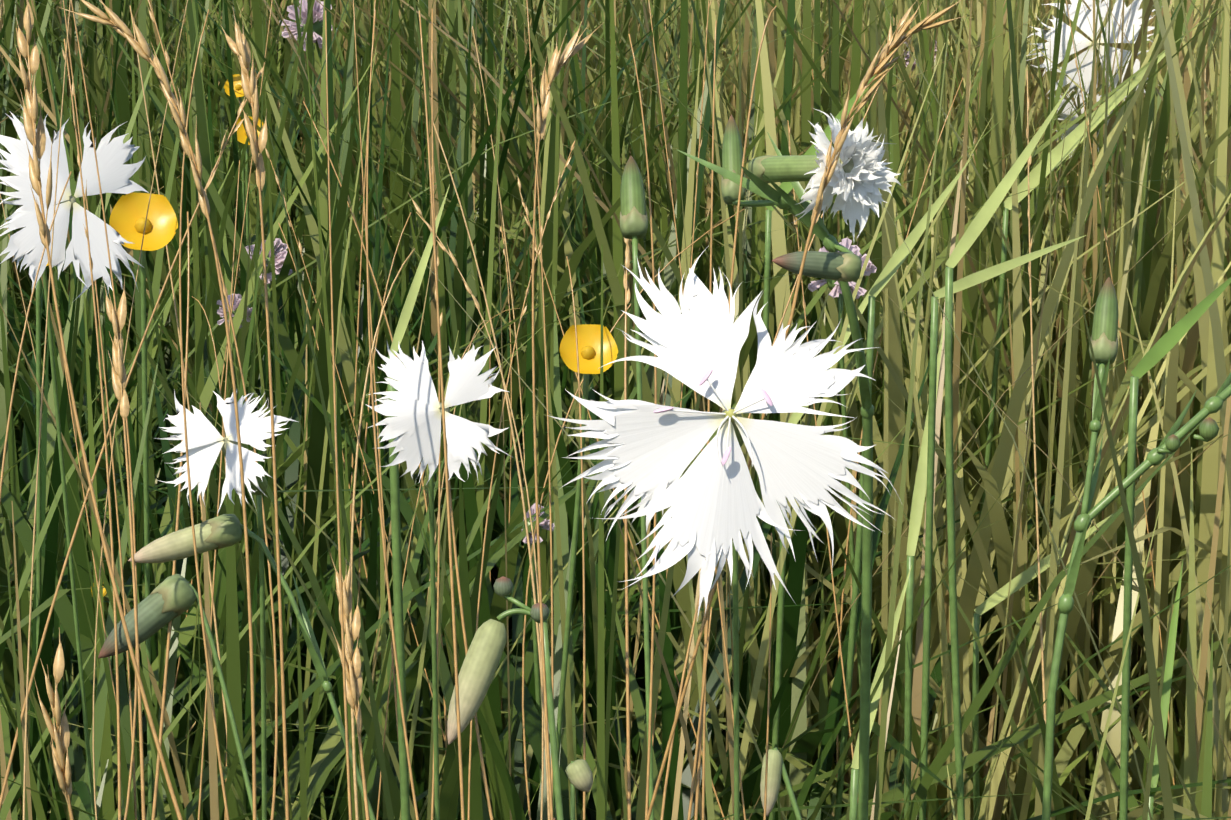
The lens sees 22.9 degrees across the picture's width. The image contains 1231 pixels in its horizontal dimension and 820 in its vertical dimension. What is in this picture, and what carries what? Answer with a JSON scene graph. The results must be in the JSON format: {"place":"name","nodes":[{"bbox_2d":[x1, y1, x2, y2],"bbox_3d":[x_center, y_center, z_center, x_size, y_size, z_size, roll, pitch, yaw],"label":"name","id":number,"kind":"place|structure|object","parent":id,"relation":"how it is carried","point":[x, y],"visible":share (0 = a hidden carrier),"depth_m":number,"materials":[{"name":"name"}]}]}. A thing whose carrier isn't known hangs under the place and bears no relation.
{"place":"outdoors","nodes":[
{"label":"outdoors","id":0,"kind":"place"},
{"bbox_2d":[0,0,1230,819],"bbox_3d":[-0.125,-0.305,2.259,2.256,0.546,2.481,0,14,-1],"label":"grass","id":1,"kind":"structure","parent":0,"point":[804,111],"depth_m":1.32,"materials":[{"name":"green plant"}]},
{"label":"ground","id":2,"kind":"structure","parent":0,"visible":0},
{"bbox_2d":[0,193,43,393],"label":"stalk","id":3,"kind":"object","parent":2,"relation":"on","point":[20,290],"visible":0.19,"depth_m":1.16,"materials":[{"name":"plant"}]},
{"bbox_2d":[0,171,71,501],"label":"stalk","id":4,"kind":"object","parent":2,"relation":"on","point":[8,422],"visible":0.94,"depth_m":0.60,"materials":[{"name":"plant"}]},
{"bbox_2d":[36,263,48,819],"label":"stalk","id":5,"kind":"object","parent":2,"relation":"on","point":[38,407],"visible":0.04,"depth_m":0.92,"materials":[{"name":"green plant"}]},
{"bbox_2d":[23,0,70,819],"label":"stalk","id":6,"kind":"object","parent":2,"relation":"on","point":[25,746],"visible":0.96,"depth_m":0.61,"materials":[{"name":"plant"}]},
{"bbox_2d":[34,627,73,819],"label":"stalk","id":7,"kind":"object","parent":2,"relation":"on","point":[60,736],"visible":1,"depth_m":0.50,"materials":[{"name":"plant"}]},
{"bbox_2d":[16,28,115,699],"bbox_3d":[-0.132,0.114,0.838,0.001,0.420,0.183,-7,15,-25],"label":"stalk","id":8,"kind":"object","parent":2,"relation":"on","point":[85,506],"visible":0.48,"depth_m":0.85,"materials":[{"name":"plant"}]},
{"bbox_2d":[0,106,148,819],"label":"flower","id":9,"kind":"object","parent":2,"relation":"on","point":[114,155],"visible":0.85,"depth_m":0.71,"materials":[{"name":"white plant"}]},
{"bbox_2d":[62,39,120,819],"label":"stalk","id":10,"kind":"object","parent":2,"relation":"on","point":[72,89],"visible":0.9,"depth_m":0.66,"materials":[{"name":"plant"}]},
{"bbox_2d":[15,0,182,819],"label":"stalk","id":11,"kind":"object","parent":2,"relation":"on","point":[36,139],"visible":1,"depth_m":0.52,"materials":[{"name":"plant"}]},
{"bbox_2d":[63,0,136,819],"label":"stalk","id":12,"kind":"object","parent":2,"relation":"on","point":[130,702],"visible":0.73,"depth_m":0.80,"materials":[{"name":"plant"}]},
{"bbox_2d":[71,0,137,819],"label":"stalk","id":13,"kind":"object","parent":2,"relation":"on","point":[135,706],"visible":0.73,"depth_m":0.60,"materials":[{"name":"plant"}]},
{"bbox_2d":[105,278,145,819],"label":"stalk","id":14,"kind":"object","parent":2,"relation":"on","point":[119,375],"visible":1,"depth_m":0.57,"materials":[{"name":"plant"}]},
{"bbox_2d":[0,62,265,809],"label":"stalk","id":15,"kind":"object","parent":2,"relation":"on","point":[243,103],"visible":0.83,"depth_m":0.72,"materials":[{"name":"plant"}]},
{"bbox_2d":[93,0,187,819],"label":"stalk","id":16,"kind":"object","parent":2,"relation":"on","point":[112,451],"visible":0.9,"depth_m":0.73,"materials":[{"name":"plant"}]},
{"bbox_2d":[109,193,177,819],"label":"yellow flower","id":17,"kind":"object","parent":2,"relation":"on","point":[127,220],"visible":0.92,"depth_m":0.85,"materials":[{"name":"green plant"}]},
{"bbox_2d":[59,0,256,819],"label":"stalk","id":18,"kind":"object","parent":2,"relation":"on","point":[140,46],"visible":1,"depth_m":0.51,"materials":[{"name":"plant"}]},
{"bbox_2d":[151,212,189,819],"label":"stalk","id":19,"kind":"object","parent":2,"relation":"on","point":[167,649],"visible":0.81,"depth_m":0.66,"materials":[{"name":"plant"}]},
{"bbox_2d":[98,574,258,819],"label":"bud","id":20,"kind":"object","parent":2,"relation":"on","point":[167,600],"visible":0.96,"depth_m":0.65,"materials":[{"name":"green plant"}]},
{"bbox_2d":[130,6,226,737],"bbox_3d":[-0.109,0.107,0.860,0.004,0.424,0.176,-5,15,-20],"label":"stalk","id":21,"kind":"object","parent":2,"relation":"on","point":[216,630],"visible":0.65,"depth_m":0.88,"materials":[{"name":"plant"}]},
{"bbox_2d":[179,10,228,819],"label":"stalk","id":22,"kind":"object","parent":2,"relation":"on","point":[201,608],"visible":0.94,"depth_m":0.54,"materials":[{"name":"plant"}]},
{"bbox_2d":[192,296,226,819],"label":"stalk","id":23,"kind":"object","parent":2,"relation":"on","point":[225,458],"visible":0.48,"depth_m":0.90,"materials":[{"name":"plant"}]},
{"bbox_2d":[147,0,277,819],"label":"stalk","id":24,"kind":"object","parent":2,"relation":"on","point":[167,59],"visible":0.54,"depth_m":0.67,"materials":[{"name":"plant"}]},
{"bbox_2d":[198,160,239,819],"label":"stalk","id":25,"kind":"object","parent":2,"relation":"on","point":[201,774],"visible":0.75,"depth_m":0.73,"materials":[{"name":"plant"}]},
{"bbox_2d":[172,0,272,707],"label":"stalk","id":26,"kind":"object","parent":2,"relation":"on","point":[233,294],"visible":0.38,"depth_m":1.09,"materials":[{"name":"plant"}]},
{"bbox_2d":[155,390,297,819],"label":"flower","id":27,"kind":"object","parent":2,"relation":"on","point":[204,436],"visible":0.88,"depth_m":0.57,"materials":[{"name":"white plant"}]},
{"bbox_2d":[217,294,251,392],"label":"flower","id":28,"kind":"object","parent":2,"relation":"on","point":[237,299],"visible":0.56,"depth_m":1.15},
{"bbox_2d":[224,74,246,272],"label":"yellow flower","id":29,"kind":"object","parent":2,"relation":"on","point":[238,89],"visible":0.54,"depth_m":1.45,"materials":[{"name":"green plant"}]},
{"bbox_2d":[236,116,262,356],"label":"yellow flower","id":30,"kind":"object","parent":2,"relation":"on","point":[241,135],"visible":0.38,"depth_m":1.36,"materials":[{"name":"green plant"}]},
{"bbox_2d":[128,514,375,819],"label":"bud","id":31,"kind":"object","parent":2,"relation":"on","point":[221,531],"visible":0.96,"depth_m":0.59,"materials":[{"name":"green plant"}]},
{"bbox_2d":[221,6,288,819],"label":"stalk","id":32,"kind":"object","parent":2,"relation":"on","point":[240,48],"visible":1,"depth_m":0.53,"materials":[{"name":"plant"}]},
{"bbox_2d":[245,238,291,413],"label":"flower","id":33,"kind":"object","parent":2,"relation":"on","point":[280,252],"visible":0.31,"depth_m":1.25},
{"bbox_2d":[279,0,332,171],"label":"flower","id":34,"kind":"object","parent":2,"relation":"on","point":[317,20],"visible":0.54,"depth_m":1.45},
{"bbox_2d":[278,223,380,656],"bbox_3d":[-0.084,0.104,1.079,0.004,0.323,0.145,-8,16,-30],"label":"stalk","id":35,"kind":"object","parent":2,"relation":"on","point":[342,450],"visible":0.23,"depth_m":1.08,"materials":[{"name":"plant"}]},
{"bbox_2d":[325,10,351,819],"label":"stalk","id":36,"kind":"object","parent":2,"relation":"on","point":[342,638],"visible":1,"depth_m":0.52,"materials":[{"name":"plant"}]},
{"bbox_2d":[330,551,369,819],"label":"stalk","id":37,"kind":"object","parent":2,"relation":"on","point":[354,681],"visible":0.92,"depth_m":0.55,"materials":[{"name":"plant"}]},
{"bbox_2d":[265,147,444,740],"bbox_3d":[-0.051,0.113,0.944,0.002,0.372,0.188,-12,18,-39],"label":"stalk","id":38,"kind":"object","parent":2,"relation":"on","point":[290,224],"visible":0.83,"depth_m":0.96,"materials":[{"name":"plant"}]},
{"bbox_2d":[350,0,375,524],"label":"stalk","id":39,"kind":"object","parent":2,"relation":"on","point":[359,305],"visible":0.38,"depth_m":1.11,"materials":[{"name":"plant"}]},
{"bbox_2d":[303,101,446,756],"bbox_3d":[-0.057,0.110,0.922,0.019,0.388,0.164,-6,15,-22],"label":"stalk","id":40,"kind":"object","parent":2,"relation":"on","point":[445,711],"visible":0.48,"depth_m":0.94,"materials":[{"name":"plant"}]},
{"bbox_2d":[353,0,398,750],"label":"stalk","id":41,"kind":"object","parent":2,"relation":"on","point":[395,693],"visible":0.65,"depth_m":0.86,"materials":[{"name":"plant"}]},
{"bbox_2d":[349,248,414,819],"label":"stalk","id":42,"kind":"object","parent":2,"relation":"on","point":[350,620],"visible":0.9,"depth_m":0.59,"materials":[{"name":"plant"}]},
{"bbox_2d":[357,212,410,652],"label":"stalk","id":43,"kind":"object","parent":2,"relation":"on","point":[360,537],"visible":0.56,"depth_m":1.04,"materials":[{"name":"plant"}]},
{"bbox_2d":[366,10,418,819],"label":"stalk","id":44,"kind":"object","parent":2,"relation":"on","point":[392,625],"visible":1,"depth_m":0.53,"materials":[{"name":"plant"}]},
{"bbox_2d":[387,184,449,819],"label":"pale leaf","id":45,"kind":"object","parent":2,"relation":"on","point":[406,312],"visible":0.79,"depth_m":0.69,"materials":[{"name":"green plant"}]},
{"bbox_2d":[430,167,442,819],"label":"stalk","id":46,"kind":"object","parent":2,"relation":"on","point":[437,634],"visible":0.42,"depth_m":0.71,"materials":[{"name":"plant"}]},
{"bbox_2d":[365,341,509,819],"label":"flower","id":47,"kind":"object","parent":2,"relation":"on","point":[416,423],"visible":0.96,"depth_m":0.56,"materials":[{"name":"white plant"}]},
{"bbox_2d":[419,10,464,819],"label":"stalk","id":48,"kind":"object","parent":2,"relation":"on","point":[451,567],"visible":1,"depth_m":0.51,"materials":[{"name":"plant"}]},
{"bbox_2d":[376,308,519,819],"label":"stalk","id":49,"kind":"object","parent":2,"relation":"on","point":[402,591],"visible":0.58,"depth_m":0.85,"materials":[{"name":"plant"}]},
{"bbox_2d":[409,320,489,786],"bbox_3d":[-0.063,0.147,0.903,0.004,0.326,0.145,5,15,18],"label":"grass blade","id":50,"kind":"object","parent":2,"relation":"on","point":[443,478],"visible":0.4,"depth_m":0.91,"materials":[{"name":"plant"}]},
{"bbox_2d":[431,9,493,819],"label":"stalk","id":51,"kind":"object","parent":2,"relation":"on","point":[466,650],"visible":0.75,"depth_m":0.56,"materials":[{"name":"plant"}]},
{"bbox_2d":[408,193,543,819],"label":"grass blade","id":52,"kind":"object","parent":2,"relation":"on","point":[443,248],"visible":0.92,"depth_m":0.66,"materials":[{"name":"plant"}]},
{"bbox_2d":[433,121,549,819],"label":"grass blade","id":53,"kind":"object","parent":2,"relation":"on","point":[528,544],"visible":0.81,"depth_m":0.70,"materials":[{"name":"plant"}]},
{"bbox_2d":[472,26,524,469],"bbox_3d":[-0.037,0.067,1.085,0.013,0.392,0.144,-2,14,-7],"label":"grass blade","id":54,"kind":"object","parent":2,"relation":"on","point":[508,266],"visible":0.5,"depth_m":1.10,"materials":[{"name":"plant"}]},
{"bbox_2d":[500,227,511,717],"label":"stalk","id":55,"kind":"object","parent":2,"relation":"on","point":[501,231],"visible":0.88,"depth_m":1.10,"materials":[{"name":"plant"}]},
{"bbox_2d":[467,138,575,819],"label":"grass blade","id":56,"kind":"object","parent":2,"relation":"on","point":[522,314],"visible":0.92,"depth_m":0.72,"materials":[{"name":"plant"}]},
{"bbox_2d":[493,576,563,819],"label":"stem","id":57,"kind":"object","parent":2,"relation":"on","point":[503,586],"visible":0.81,"depth_m":0.56,"materials":[{"name":"green plant"}]},
{"bbox_2d":[447,608,530,744],"bbox_3d":[-0.022,0.048,0.554,0.018,0.023,0.011,0,14,-1],"label":"bud","id":58,"kind":"object","parent":57,"relation":"attached to","point":[481,661],"visible":1,"depth_m":0.55,"materials":[{"name":"green plant"}]},
{"bbox_2d":[521,503,554,780],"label":"flower","id":59,"kind":"object","parent":2,"relation":"on","point":[544,524],"visible":0.27,"depth_m":0.97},
{"bbox_2d":[526,0,553,799],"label":"stalk","id":60,"kind":"object","parent":2,"relation":"on","point":[552,652],"visible":0.81,"depth_m":0.68,"materials":[{"name":"plant"}]},
{"bbox_2d":[532,17,602,819],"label":"stalk","id":61,"kind":"object","parent":2,"relation":"on","point":[557,63],"visible":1,"depth_m":0.51,"materials":[{"name":"plant"}]},
{"bbox_2d":[566,256,585,819],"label":"stalk","id":62,"kind":"object","parent":2,"relation":"on","point":[584,695],"visible":0.92,"depth_m":0.77,"materials":[{"name":"plant"}]},
{"bbox_2d":[565,759,592,819],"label":"bud","id":63,"kind":"object","parent":2,"relation":"on","point":[579,774],"visible":1,"depth_m":0.59,"materials":[{"name":"plant"}]},
{"bbox_2d":[553,324,617,816],"bbox_3d":[-0.021,0.145,0.856,0.050,0.350,0.014,13,19,42],"label":"yellow flower","id":64,"kind":"object","parent":2,"relation":"on","point":[589,338],"visible":0.96,"depth_m":0.81,"materials":[{"name":"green plant"}]},
{"bbox_2d":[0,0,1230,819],"bbox_3d":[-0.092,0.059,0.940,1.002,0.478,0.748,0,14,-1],"label":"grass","id":65,"kind":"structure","parent":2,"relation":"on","point":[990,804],"depth_m":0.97,"materials":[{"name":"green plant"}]},
{"bbox_2d":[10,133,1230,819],"bbox_3d":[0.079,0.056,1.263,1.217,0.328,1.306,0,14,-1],"label":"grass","id":66,"kind":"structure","parent":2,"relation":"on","point":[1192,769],"depth_m":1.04,"materials":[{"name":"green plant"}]},
{"bbox_2d":[517,175,724,819],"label":"grass blade","id":67,"kind":"object","parent":2,"relation":"on","point":[531,229],"visible":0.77,"depth_m":0.91,"materials":[{"name":"plant"}]},
{"bbox_2d":[623,238,630,819],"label":"stalk","id":68,"kind":"object","parent":2,"relation":"on","point":[625,280],"visible":0.85,"depth_m":0.60,"materials":[{"name":"plant"}]},
{"bbox_2d":[522,209,744,819],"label":"grass blade","id":69,"kind":"object","parent":2,"relation":"on","point":[524,741],"visible":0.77,"depth_m":0.83,"materials":[{"name":"plant"}]},
{"bbox_2d":[620,156,653,819],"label":"bud","id":70,"kind":"object","parent":2,"relation":"on","point":[633,220],"visible":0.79,"depth_m":0.56,"materials":[{"name":"green plant"}]},
{"bbox_2d":[628,34,656,819],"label":"stalk","id":71,"kind":"object","parent":2,"relation":"on","point":[652,643],"visible":0.85,"depth_m":0.54,"materials":[{"name":"plant"}]},
{"bbox_2d":[644,0,711,819],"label":"stalk","id":72,"kind":"object","parent":2,"relation":"on","point":[700,144],"visible":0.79,"depth_m":0.98,"materials":[{"name":"plant"}]},
{"bbox_2d":[648,0,745,819],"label":"stalk","id":73,"kind":"object","parent":2,"relation":"on","point":[742,797],"visible":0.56,"depth_m":0.84,"materials":[{"name":"plant"}]},
{"bbox_2d":[687,607,711,819],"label":"stalk","id":74,"kind":"object","parent":2,"relation":"on","point":[695,761],"visible":1,"depth_m":0.47,"materials":[{"name":"plant"}]},
{"bbox_2d":[702,20,716,819],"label":"stalk","id":75,"kind":"object","parent":2,"relation":"on","point":[704,712],"visible":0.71,"depth_m":0.52,"materials":[{"name":"plant"}]},
{"bbox_2d":[548,249,900,819],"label":"flower","id":76,"kind":"object","parent":2,"relation":"on","point":[710,498],"visible":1,"depth_m":0.46,"materials":[{"name":"white plant"}]},
{"bbox_2d":[694,6,776,819],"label":"grass blade","id":77,"kind":"object","parent":2,"relation":"on","point":[707,620],"visible":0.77,"depth_m":0.48,"materials":[{"name":"plant"}]},
{"bbox_2d":[763,533,771,819],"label":"stalk","id":78,"kind":"object","parent":2,"relation":"on","point":[766,775],"visible":0.94,"depth_m":0.50,"materials":[{"name":"plant"}]},
{"bbox_2d":[677,132,873,819],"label":"grass blade","id":79,"kind":"object","parent":2,"relation":"on","point":[779,197],"visible":0.96,"depth_m":0.51,"materials":[{"name":"green plant"}]},
{"bbox_2d":[721,115,774,206],"bbox_3d":[0.022,-0.040,0.490,0.010,0.013,0.016,0,14,-1],"label":"bud","id":80,"kind":"object","parent":79,"relation":"on","point":[732,153],"visible":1,"depth_m":0.49,"materials":[{"name":"green plant"}]},
{"bbox_2d":[772,243,861,281],"bbox_3d":[0.034,-0.023,0.475,0.011,0.005,0.022,8,16,28],"label":"bud","id":81,"kind":"object","parent":79,"relation":"on","point":[844,264],"visible":1,"depth_m":0.47,"materials":[{"name":"green plant"}]},
{"bbox_2d":[748,109,900,239],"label":"flower","id":82,"kind":"object","parent":79,"relation":"attached to","point":[861,175],"visible":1,"depth_m":0.47,"materials":[{"name":"white plant"}]},
{"bbox_2d":[760,747,801,819],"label":"bud","id":83,"kind":"object","parent":2,"relation":"on","point":[776,768],"visible":0.88,"depth_m":0.57,"materials":[{"name":"plant"}]},
{"bbox_2d":[660,34,903,819],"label":"grass blade","id":84,"kind":"object","parent":2,"relation":"on","point":[679,697],"visible":0.4,"depth_m":0.61,"materials":[{"name":"plant"}]},
{"bbox_2d":[646,0,965,819],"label":"stalk","id":85,"kind":"object","parent":2,"relation":"on","point":[884,56],"visible":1,"depth_m":0.46,"materials":[{"name":"plant"}]},
{"bbox_2d":[787,120,853,759],"bbox_3d":[0.071,0.122,0.869,0.003,0.390,0.161,-4,14,-14],"label":"grass blade","id":86,"kind":"object","parent":2,"relation":"on","point":[796,227],"visible":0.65,"depth_m":0.88,"materials":[{"name":"plant"}]},
{"bbox_2d":[746,48,895,772],"bbox_3d":[0.075,0.062,1.113,0.078,0.388,0.013,-11,17,-36],"label":"pale leaf","id":87,"kind":"object","parent":2,"relation":"on","point":[787,187],"visible":0.42,"depth_m":1.06,"materials":[{"name":"plant"}]},
{"bbox_2d":[769,246,898,819],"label":"pale leaf","id":88,"kind":"object","parent":2,"relation":"on","point":[795,417],"visible":0.4,"depth_m":0.97,"materials":[{"name":"green plant"}]},
{"bbox_2d":[808,238,876,685],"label":"flower","id":89,"kind":"object","parent":2,"relation":"on","point":[834,286],"visible":0.21,"depth_m":1.06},
{"bbox_2d":[849,565,911,819],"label":"grass blade","id":90,"kind":"object","parent":2,"relation":"on","point":[874,703],"visible":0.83,"depth_m":0.82,"materials":[{"name":"plant"}]},
{"bbox_2d":[836,77,963,787],"bbox_3d":[0.088,0.079,1.070,0.019,0.376,0.151,5,15,21],"label":"grass blade","id":91,"kind":"object","parent":2,"relation":"on","point":[841,614],"visible":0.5,"depth_m":1.07,"materials":[{"name":"plant"}]},
{"bbox_2d":[834,159,970,819],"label":"pale leaf","id":92,"kind":"object","parent":2,"relation":"on","point":[897,259],"visible":0.77,"depth_m":0.93,"materials":[{"name":"green plant"}]},
{"bbox_2d":[904,325,943,816],"bbox_3d":[0.092,0.139,0.928,0.004,0.327,0.057,4,15,15],"label":"grass blade","id":93,"kind":"object","parent":2,"relation":"on","point":[919,493],"visible":0.69,"depth_m":0.89,"materials":[{"name":"green plant"}]},
{"bbox_2d":[919,235,1085,819],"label":"pale leaf","id":94,"kind":"object","parent":2,"relation":"on","point":[973,279],"visible":0.92,"depth_m":0.87,"materials":[{"name":"green plant"}]},
{"bbox_2d":[945,88,1068,819],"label":"pale leaf","id":95,"kind":"object","parent":2,"relation":"on","point":[979,222],"visible":1,"depth_m":0.83,"materials":[{"name":"green plant"}]},
{"bbox_2d":[1026,71,1045,722],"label":"stalk","id":96,"kind":"object","parent":2,"relation":"on","point":[1035,474],"visible":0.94,"depth_m":0.95,"materials":[{"name":"plant"}]},
{"bbox_2d":[972,497,1140,819],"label":"pale leaf","id":97,"kind":"object","parent":2,"relation":"on","point":[1022,579],"visible":0.69,"depth_m":1.02,"materials":[{"name":"green plant"}]},
{"bbox_2d":[979,52,1165,519],"bbox_3d":[0.183,0.042,1.216,0.110,0.377,0.026,-7,15,-25],"label":"pale leaf","id":98,"kind":"object","parent":2,"relation":"on","point":[1071,141],"visible":0.56,"depth_m":1.17,"materials":[{"name":"green plant"}]},
{"bbox_2d":[1045,85,1112,292],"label":"flower","id":99,"kind":"object","parent":2,"relation":"on","point":[1065,114],"visible":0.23,"depth_m":1.46,"materials":[{"name":"white plant"}]},
{"bbox_2d":[1026,0,1162,326],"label":"flower","id":100,"kind":"object","parent":2,"relation":"on","point":[1134,15],"visible":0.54,"depth_m":1.41,"materials":[{"name":"white plant"}]},
{"bbox_2d":[1066,0,1174,789],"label":"stalk","id":101,"kind":"object","parent":2,"relation":"on","point":[1105,236],"visible":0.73,"depth_m":1.10,"materials":[{"name":"plant"}]},
{"bbox_2d":[1042,372,1230,819],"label":"stem","id":102,"kind":"object","parent":2,"relation":"on","point":[1170,443],"visible":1,"depth_m":0.62,"materials":[{"name":"green plant"}]},
{"bbox_2d":[1081,277,1118,513],"bbox_3d":[0.098,-0.002,0.619,0.008,0.048,0.018,0,14,-1],"label":"bud","id":103,"kind":"object","parent":102,"relation":"on","point":[1104,339],"visible":0.94,"depth_m":0.62,"materials":[{"name":"green plant"}]},
{"bbox_2d":[1147,561,1182,819],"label":"blade","id":104,"kind":"object","parent":2,"relation":"on","point":[1166,690],"visible":0.73,"depth_m":0.93,"materials":[{"name":"green plant"}]},
{"bbox_2d":[1119,277,1230,819],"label":"pale leaf","id":105,"kind":"object","parent":2,"relation":"on","point":[1161,348],"visible":0.96,"depth_m":0.77,"materials":[{"name":"green plant"}]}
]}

